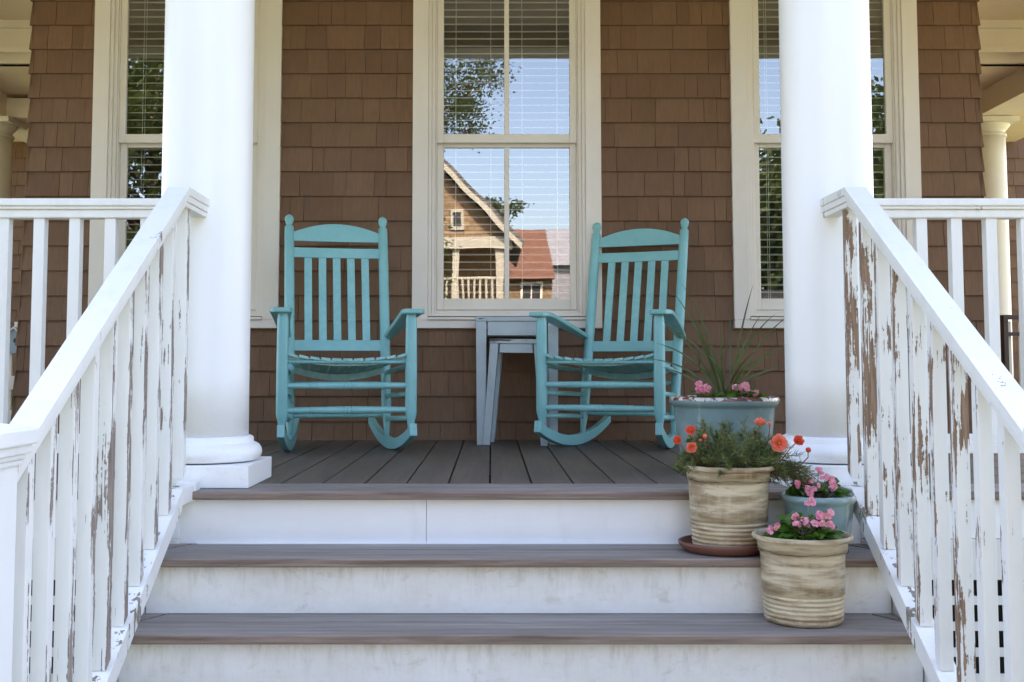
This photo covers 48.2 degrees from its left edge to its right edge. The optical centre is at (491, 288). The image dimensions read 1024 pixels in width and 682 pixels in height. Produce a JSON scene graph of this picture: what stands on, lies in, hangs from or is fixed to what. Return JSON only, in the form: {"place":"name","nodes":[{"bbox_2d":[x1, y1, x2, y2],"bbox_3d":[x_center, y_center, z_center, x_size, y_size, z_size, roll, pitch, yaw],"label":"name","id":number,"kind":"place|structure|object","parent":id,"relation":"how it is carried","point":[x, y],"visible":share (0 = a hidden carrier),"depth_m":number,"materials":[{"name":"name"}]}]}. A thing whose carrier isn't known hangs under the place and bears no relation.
{"place":"outdoors","nodes":[
{"label":"outdoors","id":0,"kind":"place"},
{"bbox_2d":[34,484,1023,499],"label":"porch floor edge","id":1,"kind":"object","parent":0,"point":[468,492],"visible":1,"depth_m":3.51,"materials":[{"name":"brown wood"}]},
{"bbox_3d":[3.220,-0.686,3.870,0.386,2.659,0.386,0,-4,0],"label":"porch column","id":2,"kind":"object","parent":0,"visible":0},
{"bbox_2d":[875,198,1023,452],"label":"porch railing","id":3,"kind":"object","parent":2,"relation":"attached to","point":[955,212],"visible":0.35,"depth_m":3.81,"materials":[{"name":"paint"}]},
{"label":"ground","id":4,"kind":"structure","parent":0,"visible":0},
{"bbox_2d":[29,500,189,681],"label":"porch skirt","id":5,"kind":"object","parent":4,"relation":"on","point":[176,533],"visible":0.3,"depth_m":3.52,"materials":[{"name":"white paint"}]},
{"bbox_2d":[0,0,1023,509],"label":"shingle house","id":6,"kind":"structure","parent":4,"relation":"on","point":[492,158],"depth_m":6.08,"materials":[{"name":"brown wood"}]},
{"bbox_2d":[88,0,282,327],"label":"window","id":7,"kind":"structure","parent":6,"relation":"in","point":[111,143],"depth_m":6.08,"materials":[{"name":"paint"}]},
{"bbox_2d":[412,0,601,327],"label":"window","id":8,"kind":"structure","parent":6,"relation":"in","point":[583,143],"depth_m":6.09,"materials":[{"name":"paint"}]},
{"bbox_2d":[34,440,1023,483],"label":"porch floor","id":9,"kind":"structure","parent":6,"relation":"attached to","point":[467,462],"depth_m":4.54,"materials":[{"name":"grey wood"}]},
{"bbox_2d":[7,322,17,423],"bbox_3d":[-2.660,0.518,6.680,0.370,0.645,0.124,0,-4,0],"label":"railing","id":10,"kind":"object","parent":9,"relation":"on","point":[13,332],"visible":0.27,"depth_m":6.65,"materials":[{"name":"white wood"}]},
{"bbox_2d":[0,116,27,197],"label":"porch column","id":11,"kind":"structure","parent":9,"relation":"on","point":[10,126],"depth_m":9.03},
{"bbox_2d":[161,0,271,487],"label":"porch column","id":12,"kind":"structure","parent":9,"relation":"on","point":[208,102],"depth_m":3.72,"materials":[{"name":"paint"}]},
{"bbox_2d":[0,198,159,452],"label":"porch railing","id":13,"kind":"object","parent":12,"relation":"attached to","point":[75,212],"visible":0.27,"depth_m":3.81,"materials":[{"name":"paint"}]},
{"bbox_2d":[269,214,424,450],"bbox_3d":[-0.699,0.175,5.334,0.675,1.140,0.806,1,-4,-12],"label":"rocking chair","id":14,"kind":"object","parent":9,"relation":"on","point":[289,414],"visible":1,"depth_m":5.48,"materials":[{"name":"teal paint"}]},
{"bbox_2d":[483,339,548,445],"bbox_3d":[0.133,0.513,5.693,0.315,0.517,0.270,0,-4,6],"label":"side table","id":15,"kind":"object","parent":9,"relation":"on","point":[499,348],"visible":0.71,"depth_m":5.58,"materials":[{"name":"blue paint"}]},
{"bbox_2d":[475,317,557,444],"bbox_3d":[0.128,0.464,5.777,0.412,0.628,0.340,0,-4,0],"label":"side table","id":16,"kind":"object","parent":9,"relation":"on","point":[511,326],"visible":0.59,"depth_m":5.62,"materials":[{"name":"blue paint"}]},
{"bbox_2d":[529,218,688,447],"bbox_3d":[0.627,0.190,5.537,0.675,1.140,0.806,-2,-4,22],"label":"rocking chair","id":17,"kind":"object","parent":9,"relation":"on","point":[637,367],"visible":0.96,"depth_m":5.65,"materials":[{"name":"teal paint"}]},
{"bbox_2d":[651,283,784,457],"bbox_3d":[0.846,0.329,4.287,0.541,0.689,0.405,0,-4,0],"label":"potted spike plant","id":18,"kind":"object","parent":9,"relation":"on","point":[731,403],"visible":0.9,"depth_m":4.18,"materials":[{"name":"green plant"}]},
{"bbox_2d":[771,0,911,487],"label":"porch column","id":19,"kind":"structure","parent":9,"relation":"on","point":[825,100],"depth_m":3.73,"materials":[{"name":"paint"}]},
{"bbox_2d":[981,116,1019,377],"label":"porch column","id":20,"kind":"structure","parent":9,"relation":"on","point":[994,129],"depth_m":8.95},
{"bbox_2d":[1000,315,1020,386],"bbox_3d":[4.562,0.558,7.983,1.975,0.745,0.065,0,-4,0],"label":"picket railing","id":21,"kind":"object","parent":9,"relation":"on","point":[1006,333],"visible":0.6,"depth_m":7.98,"materials":[{"name":"wood"}]},
{"bbox_2d":[729,0,921,327],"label":"window","id":22,"kind":"structure","parent":6,"relation":"in","point":[900,143],"depth_m":6.08,"materials":[{"name":"paint"}]},
{"bbox_2d":[116,500,928,681],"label":"porch steps","id":23,"kind":"structure","parent":4,"relation":"on","point":[452,591],"depth_m":3.27,"materials":[{"name":"white wood"}]},
{"bbox_2d":[0,187,209,681],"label":"stair railing","id":24,"kind":"object","parent":23,"relation":"attached to","point":[126,344],"visible":0.99,"depth_m":2.78,"materials":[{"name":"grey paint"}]},
{"bbox_2d":[678,535,759,555],"bbox_3d":[0.691,0.761,3.390,0.269,0.030,0.269,0,-4,0],"label":"saucer","id":25,"kind":"object","parent":23,"relation":"on","point":[685,543],"visible":0.56,"depth_m":3.28,"materials":[{"name":"ceramic"}]},
{"bbox_2d":[672,416,820,546],"bbox_3d":[0.751,0.568,3.398,0.435,0.393,0.332,0,-4,0],"label":"potted moss rose","id":26,"kind":"object","parent":25,"relation":"on","point":[729,495],"visible":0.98,"depth_m":3.32,"materials":[{"name":"ceramic"}]},
{"bbox_2d":[752,495,853,627],"bbox_3d":[0.868,0.749,3.188,0.275,0.346,0.275,0,-4,0],"label":"potted begonia","id":27,"kind":"object","parent":23,"relation":"on","point":[802,579],"visible":1,"depth_m":3.10,"materials":[{"name":"ceramic"}]},
{"bbox_2d":[780,466,856,533],"bbox_3d":[0.967,0.650,3.378,0.217,0.250,0.217,0,-4,0],"label":"potted begonia","id":28,"kind":"object","parent":23,"relation":"on","point":[840,501],"visible":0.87,"depth_m":3.32,"materials":[{"name":"blue ceramic"}]},
{"bbox_2d":[820,187,1023,681],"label":"stair railing","id":29,"kind":"object","parent":23,"relation":"attached to","point":[881,503],"visible":0.91,"depth_m":2.86,"materials":[{"name":"white paint"}]},
{"bbox_2d":[861,500,1023,681],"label":"porch skirt","id":30,"kind":"object","parent":4,"relation":"on","point":[999,584],"visible":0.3,"depth_m":3.52,"materials":[{"name":"white paint"}]}
]}

